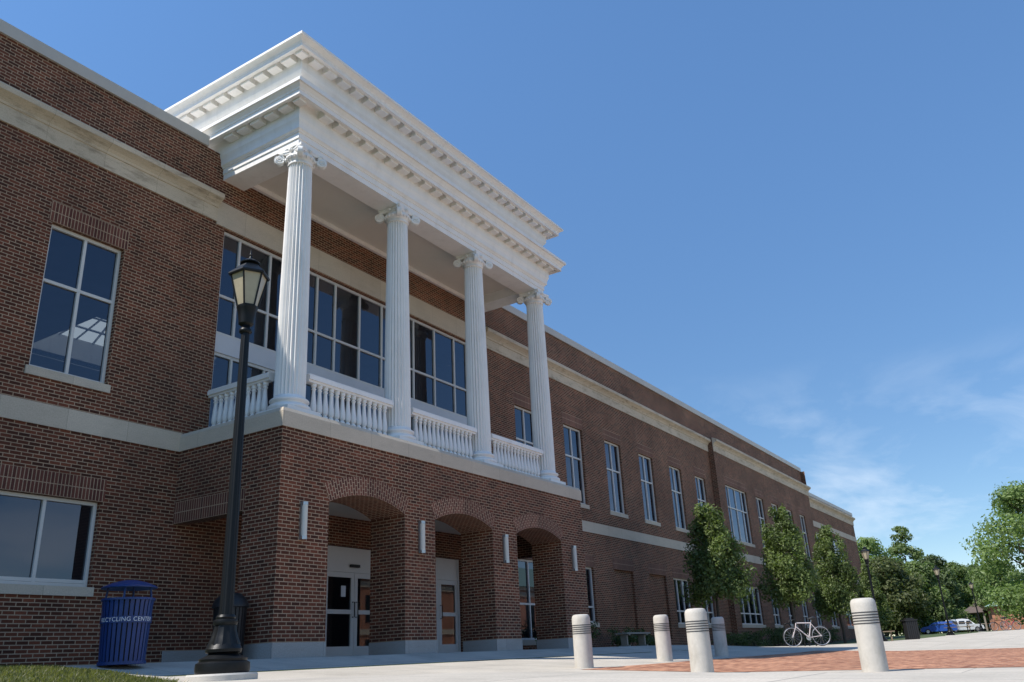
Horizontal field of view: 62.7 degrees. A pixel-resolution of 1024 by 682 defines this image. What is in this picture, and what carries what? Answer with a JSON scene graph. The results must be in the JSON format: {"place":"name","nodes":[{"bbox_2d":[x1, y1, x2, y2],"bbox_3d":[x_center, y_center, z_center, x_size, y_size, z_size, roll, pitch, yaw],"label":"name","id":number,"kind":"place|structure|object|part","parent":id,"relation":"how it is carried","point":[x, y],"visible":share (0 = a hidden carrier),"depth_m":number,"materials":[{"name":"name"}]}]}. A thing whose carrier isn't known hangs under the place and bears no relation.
{"place":"outdoors","nodes":[
{"label":"outdoors","id":0,"kind":"place"},
{"bbox_2d":[0,664,188,681],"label":"lawn grass","id":1,"kind":"structure","parent":0,"point":[62,670],"depth_m":7.88,"materials":[{"name":"green plant"}]},
{"bbox_2d":[1,630,1003,681],"bbox_3d":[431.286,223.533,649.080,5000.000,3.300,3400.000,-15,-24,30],"label":"ground","id":2,"kind":"structure","parent":0,"point":[854,641],"depth_m":18.89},
{"bbox_2d":[0,19,861,665],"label":"college building","id":3,"kind":"structure","parent":2,"relation":"on","point":[448,447],"depth_m":19.24,"materials":[{"name":"red brick"}]},
{"bbox_2d":[0,491,96,596],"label":"window","id":4,"kind":"structure","parent":3,"relation":"in","point":[46,542],"depth_m":14.73,"materials":[{"name":"glass"}]},
{"bbox_2d":[24,224,120,392],"bbox_3d":[-8.406,-0.629,16.235,0.225,3.088,1.640,-15,-24,30],"label":"window","id":5,"kind":"structure","parent":3,"relation":"in","point":[71,338],"depth_m":16.27,"materials":[{"name":"glass"}]},
{"bbox_2d":[208,352,467,445],"bbox_3d":[-3.853,2.485,22.578,0.090,1.786,10.396,-15,-24,30],"label":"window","id":6,"kind":"structure","parent":3,"relation":"in","point":[225,368],"depth_m":19.28,"materials":[{"name":"paint"}]},
{"bbox_2d":[216,231,466,417],"bbox_3d":[-3.980,0.034,23.509,0.090,2.596,10.396,-15,-24,30],"label":"window","id":7,"kind":"structure","parent":3,"relation":"in","point":[346,327],"depth_m":22.80,"materials":[{"name":"glass"}]},
{"bbox_2d":[514,405,532,455],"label":"window","id":8,"kind":"structure","parent":3,"relation":"in","point":[523,420],"depth_m":29.57,"materials":[{"name":"glass"}]},
{"bbox_2d":[518,559,536,644],"bbox_3d":[0.619,8.459,27.255,0.225,2.658,1.870,-15,-24,30],"label":"window","id":9,"kind":"structure","parent":3,"relation":"in","point":[525,567],"depth_m":27.19,"materials":[{"name":"glass"}]},
{"bbox_2d":[563,424,589,508],"bbox_3d":[2.349,4.766,31.909,0.225,3.088,1.620,-15,-24,30],"label":"window","id":10,"kind":"structure","parent":3,"relation":"in","point":[574,469],"depth_m":32.16,"materials":[{"name":"glass"}]},
{"bbox_2d":[586,567,599,626],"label":"window","id":11,"kind":"structure","parent":3,"relation":"in","point":[588,570],"depth_m":30.78,"materials":[{"name":"glass"}]},
{"bbox_2d":[604,441,628,518],"bbox_3d":[4.200,5.694,34.606,0.225,3.088,1.620,-15,-24,30],"label":"window","id":12,"kind":"structure","parent":3,"relation":"in","point":[611,450],"depth_m":34.77,"materials":[{"name":"glass"}]},
{"bbox_2d":[614,570,635,635],"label":"blind window","id":13,"kind":"structure","parent":3,"relation":"in","point":[623,580],"depth_m":32.98,"materials":[{"name":"red brick"}]},
{"bbox_2d":[638,454,660,526],"bbox_3d":[5.996,6.595,37.224,0.225,3.088,1.620,-15,-24,30],"label":"window","id":14,"kind":"structure","parent":3,"relation":"in","point":[644,462],"depth_m":37.40,"materials":[{"name":"glass"}]},
{"bbox_2d":[649,574,667,615],"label":"blind window","id":15,"kind":"structure","parent":3,"relation":"in","point":[659,603],"depth_m":35.72,"materials":[{"name":"red brick"}]},
{"bbox_2d":[669,466,689,532],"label":"window","id":16,"kind":"structure","parent":3,"relation":"in","point":[674,473],"depth_m":40.12,"materials":[{"name":"glass"}]},
{"bbox_2d":[673,578,690,627],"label":"window","id":17,"kind":"structure","parent":3,"relation":"in","point":[679,584],"depth_m":37.61,"materials":[{"name":"glass"}]},
{"bbox_2d":[695,476,705,506],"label":"window","id":18,"kind":"structure","parent":3,"relation":"in","point":[701,497],"depth_m":43.03,"materials":[{"name":"glass"}]},
{"bbox_2d":[704,596,713,627],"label":"window","id":19,"kind":"structure","parent":3,"relation":"in","point":[710,613],"depth_m":40.19,"materials":[{"name":"glass"}]},
{"bbox_2d":[725,485,754,547],"bbox_3d":[12.425,9.625,46.078,0.225,3.088,3.720,-15,-24,30],"label":"window","id":20,"kind":"structure","parent":3,"relation":"in","point":[736,500],"depth_m":46.31,"materials":[{"name":"glass"}]},
{"bbox_2d":[739,586,765,627],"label":"window","id":21,"kind":"structure","parent":3,"relation":"in","point":[751,615],"depth_m":44.50,"materials":[{"name":"glass"}]},
{"bbox_2d":[756,497,766,547],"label":"window","id":22,"kind":"structure","parent":3,"relation":"in","point":[759,502],"depth_m":49.84,"materials":[{"name":"glass"}]},
{"bbox_2d":[770,594,783,627],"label":"window","id":23,"kind":"structure","parent":3,"relation":"in","point":[775,610],"depth_m":47.75,"materials":[{"name":"paint"}]},
{"bbox_2d":[787,604,797,626],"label":"window","id":24,"kind":"structure","parent":3,"relation":"in","point":[790,615],"depth_m":50.09,"materials":[{"name":"paint"}]},
{"bbox_2d":[800,515,812,561],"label":"window","id":25,"kind":"structure","parent":3,"relation":"in","point":[801,517],"depth_m":57.22,"materials":[{"name":"glass"}]},
{"bbox_2d":[801,595,811,627],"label":"window","id":26,"kind":"structure","parent":3,"relation":"in","point":[804,608],"depth_m":52.85,"materials":[{"name":"glass"}]},
{"bbox_2d":[813,595,822,627],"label":"window","id":27,"kind":"structure","parent":3,"relation":"in","point":[818,618],"depth_m":55.34,"materials":[{"name":"glass"}]},
{"bbox_2d":[831,613,839,628],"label":"window","id":28,"kind":"structure","parent":3,"relation":"in","point":[834,623],"depth_m":59.47,"materials":[{"name":"glass"}]},
{"bbox_2d":[846,611,853,628],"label":"window","id":29,"kind":"structure","parent":3,"relation":"in","point":[850,622],"depth_m":63.59,"materials":[{"name":"glass"}]},
{"bbox_2d":[615,632,649,646],"bbox_3d":[4.041,9.921,27.902,0.440,0.445,1.800,-15,-24,30],"label":"bench","id":30,"kind":"object","parent":2,"relation":"on","point":[640,635],"visible":0.91,"depth_m":27.57,"materials":[{"name":"grey concrete"}]},
{"bbox_2d":[679,502,757,616],"bbox_3d":[7.879,9.072,32.839,2.704,5.553,3.067,2,-21,-14],"label":"pear tree","id":31,"kind":"object","parent":2,"relation":"on","point":[713,559],"visible":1,"depth_m":32.35,"materials":[{"name":"green plant"}]},
{"bbox_2d":[755,504,821,645],"bbox_3d":[12.298,10.446,37.726,2.626,6.335,2.946,-15,-24,30],"label":"pear tree","id":32,"kind":"object","parent":2,"relation":"on","point":[798,575],"visible":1,"depth_m":37.46,"materials":[{"name":"green plant"}]},
{"bbox_2d":[783,621,816,645],"bbox_3d":[10.730,10.961,31.299,1.088,0.964,0.049,-9,-22,16],"label":"bike rack","id":33,"kind":"object","parent":2,"relation":"on","point":[802,633],"visible":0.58,"depth_m":31.30,"materials":[{"name":"black metal"}]},
{"bbox_2d":[790,630,817,644],"bbox_3d":[15.821,16.066,45.529,1.672,0.898,1.183,12,-25,-34],"label":"shrub","id":34,"kind":"object","parent":2,"relation":"on","point":[806,641],"visible":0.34,"depth_m":45.38,"materials":[{"name":"green plant"}]},
{"bbox_2d":[805,628,831,643],"bbox_3d":[17.404,16.829,47.885,1.514,0.941,1.614,-15,-24,30],"label":"shrub","id":35,"kind":"object","parent":2,"relation":"on","point":[821,637],"visible":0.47,"depth_m":47.91,"materials":[{"name":"green plant"}]},
{"bbox_2d":[791,640,848,645],"bbox_3d":[11.405,14.773,40.720,1.600,0.258,40.200,-15,-24,30],"label":"planting bed","id":36,"kind":"object","parent":2,"relation":"on","point":[820,642],"visible":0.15,"depth_m":51.00,"materials":[{"name":"brown plant"}]},
{"bbox_2d":[590,618,600,640],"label":"shrub","id":37,"kind":"object","parent":36,"relation":"on","point":[595,632],"visible":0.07,"depth_m":27.68,"materials":[{"name":"green plant"}]},
{"bbox_2d":[605,626,647,646],"bbox_3d":[4.144,10.603,30.018,1.278,0.843,1.518,-15,-24,30],"label":"shrub","id":38,"kind":"object","parent":36,"relation":"on","point":[631,638],"visible":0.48,"depth_m":29.79,"materials":[{"name":"green plant"}]},
{"bbox_2d":[636,634,655,645],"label":"shrub","id":39,"kind":"object","parent":36,"relation":"on","point":[650,640],"visible":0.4,"depth_m":31.25,"materials":[{"name":"green plant"}]},
{"bbox_2d":[712,632,737,645],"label":"shrub","id":40,"kind":"object","parent":36,"relation":"on","point":[730,641],"visible":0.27,"depth_m":36.69,"materials":[{"name":"green plant"}]},
{"bbox_2d":[729,632,756,645],"bbox_3d":[10.516,13.823,38.684,1.564,0.800,1.570,-15,-24,30],"label":"shrub","id":41,"kind":"object","parent":36,"relation":"on","point":[744,642],"visible":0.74,"depth_m":38.50,"materials":[{"name":"green plant"}]},
{"bbox_2d":[742,630,772,645],"bbox_3d":[11.656,14.290,40.233,1.366,0.931,1.681,-15,-24,30],"label":"shrub","id":42,"kind":"object","parent":36,"relation":"on","point":[760,641],"visible":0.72,"depth_m":40.10,"materials":[{"name":"green plant"}]},
{"bbox_2d":[761,627,789,645],"bbox_3d":[13.089,14.733,41.800,1.268,1.051,1.688,10,-24,-30],"label":"shrub","id":43,"kind":"object","parent":36,"relation":"on","point":[773,636],"visible":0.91,"depth_m":41.72,"materials":[{"name":"green plant"}]},
{"bbox_2d":[774,631,802,644],"bbox_3d":[14.286,15.465,43.624,1.739,0.842,1.138,9,-24,-29],"label":"shrub","id":44,"kind":"object","parent":36,"relation":"on","point":[790,640],"visible":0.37,"depth_m":43.54,"materials":[{"name":"green plant"}]},
{"bbox_2d":[818,627,840,642],"bbox_3d":[19.053,17.620,50.283,1.323,0.932,1.885,-7,-21,10],"label":"shrub","id":45,"kind":"object","parent":2,"relation":"on","point":[833,632],"visible":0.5,"depth_m":49.92,"materials":[{"name":"green plant"}]},
{"bbox_2d":[810,524,863,642],"bbox_3d":[16.782,12.503,43.391,2.792,6.047,2.363,0,-21,-7],"label":"pear tree","id":46,"kind":"object","parent":2,"relation":"on","point":[832,593],"visible":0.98,"depth_m":43.13,"materials":[{"name":"green plant"}]},
{"bbox_2d":[857,562,893,628],"bbox_3d":[22.019,15.910,51.379,2.120,4.660,2.043,-15,-24,30],"label":"pear tree","id":47,"kind":"object","parent":2,"relation":"on","point":[882,602],"visible":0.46,"depth_m":51.18,"materials":[{"name":"green plant"}]},
{"bbox_2d":[857,536,904,636],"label":"broadleaf tree","id":48,"kind":"object","parent":2,"relation":"on","point":[871,544],"visible":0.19,"depth_m":121.86,"materials":[{"name":"green plant"}]},
{"bbox_2d":[860,554,934,635],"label":"broadleaf tree","id":49,"kind":"object","parent":2,"relation":"on","point":[906,601],"visible":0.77,"depth_m":94.79,"materials":[{"name":"green plant"}]},
{"bbox_2d":[887,526,923,633],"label":"broadleaf tree","id":50,"kind":"object","parent":2,"relation":"on","point":[897,547],"visible":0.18,"depth_m":129.34,"materials":[{"name":"green plant"}]},
{"bbox_2d":[886,559,954,634],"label":"broadleaf tree","id":51,"kind":"object","parent":2,"relation":"on","point":[925,570],"visible":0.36,"depth_m":100.95,"materials":[{"name":"green plant"}]},
{"bbox_2d":[921,621,957,633],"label":"parked car","id":52,"kind":"object","parent":2,"relation":"on","point":[935,627],"visible":0.69,"depth_m":92.87,"materials":[{"name":"blue paint"}]},
{"bbox_2d":[917,554,967,632],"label":"broadleaf tree","id":53,"kind":"object","parent":2,"relation":"on","point":[948,581],"visible":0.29,"depth_m":120.20,"materials":[{"name":"green plant"}]},
{"bbox_2d":[948,607,978,632],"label":"bush","id":54,"kind":"object","parent":2,"relation":"on","point":[960,615],"visible":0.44,"depth_m":100.57,"materials":[{"name":"green plant"}]},
{"bbox_2d":[945,619,983,632],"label":"parked car","id":55,"kind":"object","parent":2,"relation":"on","point":[974,627],"visible":0.58,"depth_m":96.70,"materials":[{"name":"white paint"}]},
{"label":"window","id":56,"kind":"part","parent":55,"relation":"part of","materials":[{"name":"grey glass"}]},
{"bbox_2d":[942,560,988,631],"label":"broadleaf tree","id":57,"kind":"object","parent":2,"relation":"on","point":[960,571],"visible":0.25,"depth_m":125.91,"materials":[{"name":"green plant"}]},
{"bbox_2d":[961,600,989,631],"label":"gazebo","id":58,"kind":"object","parent":2,"relation":"on","point":[971,610],"visible":0.31,"depth_m":112.00,"materials":[{"name":"brown"}]},
{"bbox_2d":[960,563,991,631],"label":"broadleaf tree","id":59,"kind":"object","parent":2,"relation":"on","point":[974,566],"visible":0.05,"depth_m":131.33,"materials":[{"name":"green plant"}]},
{"bbox_2d":[968,581,985,631],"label":"street lamp","id":60,"kind":"object","parent":2,"relation":"on","point":[970,584],"visible":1,"depth_m":70.25,"materials":[{"name":"metal"}]},
{"bbox_2d":[959,477,1023,624],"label":"maple tree","id":61,"kind":"object","parent":2,"relation":"on","point":[1010,498],"visible":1,"depth_m":80.54,"materials":[{"name":"green plant"}]},
{"bbox_2d":[964,560,1023,619],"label":"broadleaf tree","id":62,"kind":"object","parent":2,"relation":"on","point":[973,580],"visible":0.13,"depth_m":112.03,"materials":[{"name":"green plant"}]},
{"bbox_2d":[982,597,1023,630],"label":"building","id":63,"kind":"structure","parent":2,"relation":"on","point":[991,615],"depth_m":96.11,"materials":[{"name":"orange brick"}]},
{"bbox_2d":[0,0,1023,635],"label":"sky","id":64,"kind":"structure","parent":0,"point":[798,223],"materials":[{"name":"blue"}]},
{"bbox_2d":[65,647,1023,681],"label":"plaza pavement","id":65,"kind":"structure","parent":0,"point":[550,668],"depth_m":11.41,"materials":[{"name":"concrete"}]},
{"bbox_2d":[96,580,157,665],"bbox_3d":[-5.314,3.867,11.570,0.730,1.105,0.730,-15,-24,30],"label":"recycling can","id":66,"kind":"object","parent":65,"relation":"on","point":[125,622],"visible":1,"depth_m":11.34,"materials":[{"name":"blue metal"}]},
{"bbox_2d":[185,250,269,681],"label":"street lamp","id":67,"kind":"object","parent":65,"relation":"on","point":[223,660],"visible":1,"depth_m":7.71,"materials":[{"name":"metal"}]},
{"bbox_2d":[212,592,248,654],"bbox_3d":[-4.897,4.916,14.553,0.620,1.090,0.620,-15,-24,30],"label":"trash bin","id":68,"kind":"object","parent":65,"relation":"on","point":[241,605],"visible":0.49,"depth_m":14.47,"materials":[{"name":"black plastic"}]},
{"bbox_2d":[572,614,593,667],"bbox_3d":[1.231,5.359,14.533,0.328,1.205,0.328,-15,-24,30],"label":"bollard","id":69,"kind":"object","parent":65,"relation":"on","point":[582,642],"visible":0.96,"depth_m":14.47,"materials":[{"name":"concrete"}]},
{"bbox_2d":[653,615,672,661],"bbox_3d":[3.167,6.354,17.564,0.328,1.205,0.328,0,-21,-8],"label":"bollard","id":70,"kind":"object","parent":65,"relation":"on","point":[662,639],"visible":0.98,"depth_m":17.49,"materials":[{"name":"grey concrete"}]},
{"bbox_2d":[685,608,713,671],"bbox_3d":[2.702,4.468,12.065,0.328,1.205,0.328,-21,-27,39],"label":"bollard","id":71,"kind":"object","parent":65,"relation":"on","point":[698,640],"visible":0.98,"depth_m":12.00,"materials":[{"name":"grey concrete"}]},
{"bbox_2d":[711,617,728,656],"bbox_3d":[5.164,7.470,20.827,0.328,1.205,0.328,-4,-21,2],"label":"bollard","id":72,"kind":"object","parent":65,"relation":"on","point":[719,637],"visible":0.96,"depth_m":20.75,"materials":[{"name":"grey concrete"}]},
{"bbox_2d":[850,598,888,671],"bbox_3d":[4.655,3.962,10.899,0.328,1.205,0.328,13,-26,-36],"label":"bollard","id":73,"kind":"object","parent":65,"relation":"on","point":[869,638],"visible":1,"depth_m":10.84,"materials":[{"name":"grey concrete"}]},
{"bbox_2d":[582,648,1023,671],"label":"brick paving","id":74,"kind":"structure","parent":0,"point":[914,659],"depth_m":15.34,"materials":[{"name":"red brick"}]},
{"bbox_2d":[611,629,1023,655],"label":"plaza pavement","id":75,"kind":"structure","parent":0,"point":[999,639],"depth_m":28.00,"materials":[{"name":"concrete"}]},
{"bbox_2d":[783,616,830,646],"bbox_3d":[10.732,10.600,30.658,1.728,1.044,0.446,-4,-21,3],"label":"bicycle","id":76,"kind":"object","parent":75,"relation":"on","point":[808,637],"visible":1,"depth_m":30.63,"materials":[{"name":"white metal"}]},
{"bbox_2d":[860,547,889,641],"bbox_3d":[16.214,11.450,37.681,0.612,4.539,0.612,-9,-22,16],"label":"street lamp","id":77,"kind":"object","parent":75,"relation":"on","point":[864,551],"visible":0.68,"depth_m":38.06,"materials":[{"name":"metal"}]},
{"bbox_2d":[900,618,919,639],"bbox_3d":[20.482,14.785,43.176,0.646,1.045,0.646,-4,-21,3],"label":"dark bin","id":78,"kind":"object","parent":75,"relation":"on","point":[910,628],"visible":0.98,"depth_m":42.95,"materials":[{"name":"black plastic"}]},
{"bbox_2d":[932,565,954,635],"bbox_3d":[25.968,15.729,50.568,0.600,4.450,0.600,-9,-22,16],"label":"street lamp","id":79,"kind":"object","parent":75,"relation":"on","point":[936,569],"visible":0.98,"depth_m":50.51,"materials":[{"name":"metal"}]},
{"bbox_2d":[944,622,971,632],"bbox_3d":[33.086,21.253,62.209,1.800,0.756,1.700,-9,-22,16],"label":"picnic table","id":80,"kind":"object","parent":75,"relation":"on","point":[967,626],"visible":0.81,"depth_m":61.91,"materials":[{"name":"grey wood"}]},
{"bbox_2d":[989,617,1011,630],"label":"bicycle","id":81,"kind":"object","parent":75,"relation":"on","point":[1002,626],"visible":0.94,"depth_m":67.26,"materials":[{"name":"black metal"}]},
{"bbox_2d":[1000,617,1020,630],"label":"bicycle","id":82,"kind":"object","parent":75,"relation":"on","point":[1009,625],"visible":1,"depth_m":66.26,"materials":[{"name":"black metal"}]}
]}

